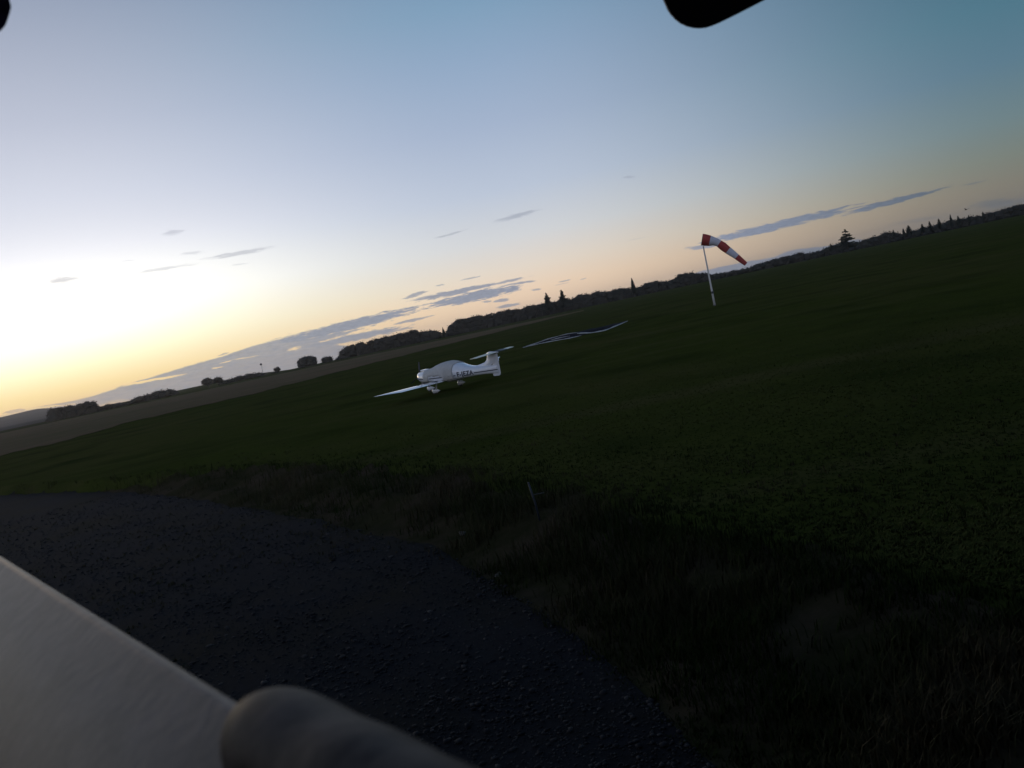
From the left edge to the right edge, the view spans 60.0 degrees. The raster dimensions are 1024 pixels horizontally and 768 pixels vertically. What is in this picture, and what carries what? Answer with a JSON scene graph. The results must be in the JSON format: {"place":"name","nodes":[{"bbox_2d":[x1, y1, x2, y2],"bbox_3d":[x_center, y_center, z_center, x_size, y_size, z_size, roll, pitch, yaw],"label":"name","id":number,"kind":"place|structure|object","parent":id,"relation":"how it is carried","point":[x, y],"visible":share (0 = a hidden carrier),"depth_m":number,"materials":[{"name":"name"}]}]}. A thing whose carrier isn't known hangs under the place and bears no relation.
{"place":"outdoors","nodes":[
{"label":"outdoors","id":0,"kind":"place"},
{"bbox_2d":[0,402,120,430],"bbox_3d":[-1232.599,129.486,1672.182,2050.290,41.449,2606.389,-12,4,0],"label":"field","id":1,"kind":"structure","parent":0,"point":[29,417],"depth_m":1440.15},
{"bbox_2d":[0,556,237,767],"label":"metal ledge","id":2,"kind":"object","parent":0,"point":[81,687],"visible":0.96,"depth_m":0.81,"materials":[{"name":"metal"}]},
{"bbox_2d":[220,687,473,767],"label":"metal bracket","id":3,"kind":"object","parent":2,"relation":"attached to","point":[283,727],"visible":1,"depth_m":0.48,"materials":[{"name":"metal"}]},
{"bbox_2d":[0,310,583,455],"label":"brown field","id":4,"kind":"structure","parent":0,"point":[38,435],"depth_m":180.22,"materials":[{"name":"brown soil"}]},
{"bbox_2d":[0,490,717,767],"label":"gravel yard","id":5,"kind":"structure","parent":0,"point":[14,508],"depth_m":10.98,"materials":[{"name":"grey gravel"}]},
{"bbox_2d":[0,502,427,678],"bbox_3d":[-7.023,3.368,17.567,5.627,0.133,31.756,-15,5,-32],"label":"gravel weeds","id":6,"kind":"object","parent":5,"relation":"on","point":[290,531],"visible":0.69,"depth_m":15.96,"materials":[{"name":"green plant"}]},
{"bbox_2d":[0,215,1023,723],"bbox_3d":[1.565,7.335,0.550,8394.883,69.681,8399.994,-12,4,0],"label":"ground","id":7,"kind":"structure","parent":0,"point":[810,295],"depth_m":28.93,"materials":[{"name":"green plant"}]},
{"bbox_2d":[45,400,102,422],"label":"woodland","id":8,"kind":"object","parent":7,"relation":"on","point":[67,411],"visible":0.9,"depth_m":419.03,"materials":[{"name":"green plant"}]},
{"bbox_2d":[101,388,179,410],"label":"woodland","id":9,"kind":"object","parent":7,"relation":"on","point":[154,395],"visible":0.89,"depth_m":433.37,"materials":[{"name":"green plant"}]},
{"bbox_2d":[201,377,213,387],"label":"broadleaf tree","id":10,"kind":"object","parent":7,"relation":"on","point":[207,381],"visible":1,"depth_m":442.47,"materials":[{"name":"green plant"}]},
{"bbox_2d":[213,376,223,385],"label":"broadleaf tree","id":11,"kind":"object","parent":7,"relation":"on","point":[218,380],"visible":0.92,"depth_m":450.60,"materials":[{"name":"green plant"}]},
{"bbox_2d":[219,371,280,384],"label":"woodland","id":12,"kind":"object","parent":7,"relation":"on","point":[244,377],"visible":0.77,"depth_m":477.50,"materials":[{"name":"green plant"}]},
{"bbox_2d":[296,355,317,367],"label":"broadleaf tree","id":13,"kind":"object","parent":7,"relation":"on","point":[306,361],"visible":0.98,"depth_m":439.78,"materials":[{"name":"green plant"}]},
{"bbox_2d":[321,356,333,362],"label":"broadleaf tree","id":14,"kind":"object","parent":7,"relation":"on","point":[327,359],"visible":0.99,"depth_m":446.54,"materials":[{"name":"green plant"}]},
{"bbox_2d":[335,329,441,359],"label":"woodland","id":15,"kind":"object","parent":7,"relation":"on","point":[410,337],"visible":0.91,"depth_m":462.73,"materials":[{"name":"green plant"}]},
{"bbox_2d":[375,347,511,396],"bbox_3d":[-2.514,-0.598,42.245,6.366,1.630,6.660,-11,4,13],"label":"light aircraft","id":16,"kind":"object","parent":7,"relation":"on","point":[453,370],"visible":1,"depth_m":41.03,"materials":[{"name":"white metal"}]},
{"bbox_2d":[442,327,446,337],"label":"conifer","id":17,"kind":"object","parent":7,"relation":"on","point":[444,334],"visible":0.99,"depth_m":459.42,"materials":[{"name":"green plant"}]},
{"bbox_2d":[446,286,635,336],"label":"woodland","id":18,"kind":"object","parent":7,"relation":"on","point":[457,326],"visible":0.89,"depth_m":465.37,"materials":[{"name":"green plant"}]},
{"bbox_2d":[543,293,554,314],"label":"conifer","id":19,"kind":"object","parent":7,"relation":"on","point":[548,304],"visible":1,"depth_m":459.20,"materials":[{"name":"green plant"}]},
{"bbox_2d":[557,290,570,311],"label":"conifer","id":20,"kind":"object","parent":7,"relation":"on","point":[562,300],"visible":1,"depth_m":458.59,"materials":[{"name":"green plant"}]},
{"bbox_2d":[523,321,626,347],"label":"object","id":21,"kind":"object","parent":7,"relation":"on","point":[580,333],"visible":0.96,"depth_m":76.56,"materials":[{"name":"grey"}]},
{"bbox_2d":[630,278,636,296],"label":"conifer","id":22,"kind":"object","parent":7,"relation":"on","point":[633,289],"visible":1,"depth_m":454.74,"materials":[{"name":"green plant"}]},
{"bbox_2d":[701,234,746,305],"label":"windsock","id":23,"kind":"object","parent":7,"relation":"on","point":[710,240],"visible":0.98,"depth_m":78.71,"materials":[{"name":"red fabric"}]},
{"bbox_2d":[636,245,834,295],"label":"woodland","id":24,"kind":"object","parent":7,"relation":"on","point":[682,280],"visible":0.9,"depth_m":458.13,"materials":[{"name":"green plant"}]},
{"bbox_2d":[836,229,859,251],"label":"conifer","id":25,"kind":"object","parent":7,"relation":"on","point":[845,238],"visible":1,"depth_m":420.30,"materials":[{"name":"green plant"}]},
{"bbox_2d":[905,225,913,238],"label":"conifer","id":26,"kind":"object","parent":7,"relation":"on","point":[909,231],"visible":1,"depth_m":416.29,"materials":[{"name":"green plant"}]},
{"bbox_2d":[920,224,925,234],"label":"conifer","id":27,"kind":"object","parent":7,"relation":"on","point":[922,230],"visible":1,"depth_m":413.84,"materials":[{"name":"green plant"}]},
{"bbox_2d":[831,204,1023,254],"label":"woodland","id":28,"kind":"object","parent":7,"relation":"on","point":[989,216],"visible":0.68,"depth_m":421.78,"materials":[{"name":"green plant"}]},
{"bbox_2d":[928,221,932,233],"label":"conifer","id":29,"kind":"object","parent":7,"relation":"on","point":[930,228],"visible":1,"depth_m":412.36,"materials":[{"name":"green plant"}]},
{"bbox_2d":[937,219,942,231],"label":"conifer","id":30,"kind":"object","parent":7,"relation":"on","point":[939,226],"visible":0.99,"depth_m":410.59,"materials":[{"name":"green plant"}]},
{"bbox_2d":[949,214,953,229],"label":"conifer","id":31,"kind":"object","parent":7,"relation":"on","point":[951,223],"visible":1,"depth_m":408.29,"materials":[{"name":"green plant"}]},
{"bbox_2d":[956,216,961,227],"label":"conifer","id":32,"kind":"object","parent":7,"relation":"on","point":[958,222],"visible":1,"depth_m":407.00,"materials":[{"name":"green plant"}]},
{"bbox_2d":[0,0,1023,416],"label":"sky","id":33,"kind":"structure","parent":0,"point":[192,191],"materials":[{"name":"blue"}]},
{"bbox_2d":[13,318,1023,767],"bbox_3d":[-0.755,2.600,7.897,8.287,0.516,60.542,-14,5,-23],"label":"bank","id":34,"kind":"structure","parent":0,"point":[827,609],"depth_m":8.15,"materials":[{"name":"green plant"}]},
{"bbox_2d":[528,482,543,519],"bbox_3d":[0.385,1.697,12.456,0.203,0.693,0.028,-12,4,0],"label":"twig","id":35,"kind":"object","parent":34,"relation":"on","point":[534,500],"visible":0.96,"depth_m":12.44,"materials":[{"name":"blue plant"}]},
{"bbox_3d":[8.749,-3.805,3.686,51.300,10.000,10.370,-12,4,0],"label":"building","id":36,"kind":"object","parent":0,"visible":0},
{"bbox_2d":[0,0,10,30],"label":"overhang tab","id":37,"kind":"object","parent":36,"relation":"hanging from","point":[5,7],"visible":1,"depth_m":1.06,"materials":[{"name":"plastic"}]},
{"bbox_2d":[663,0,763,28],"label":"overhang bracket","id":38,"kind":"object","parent":36,"relation":"hanging from","point":[698,14],"visible":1,"depth_m":1.72,"materials":[{"name":"black plastic"}]}
]}

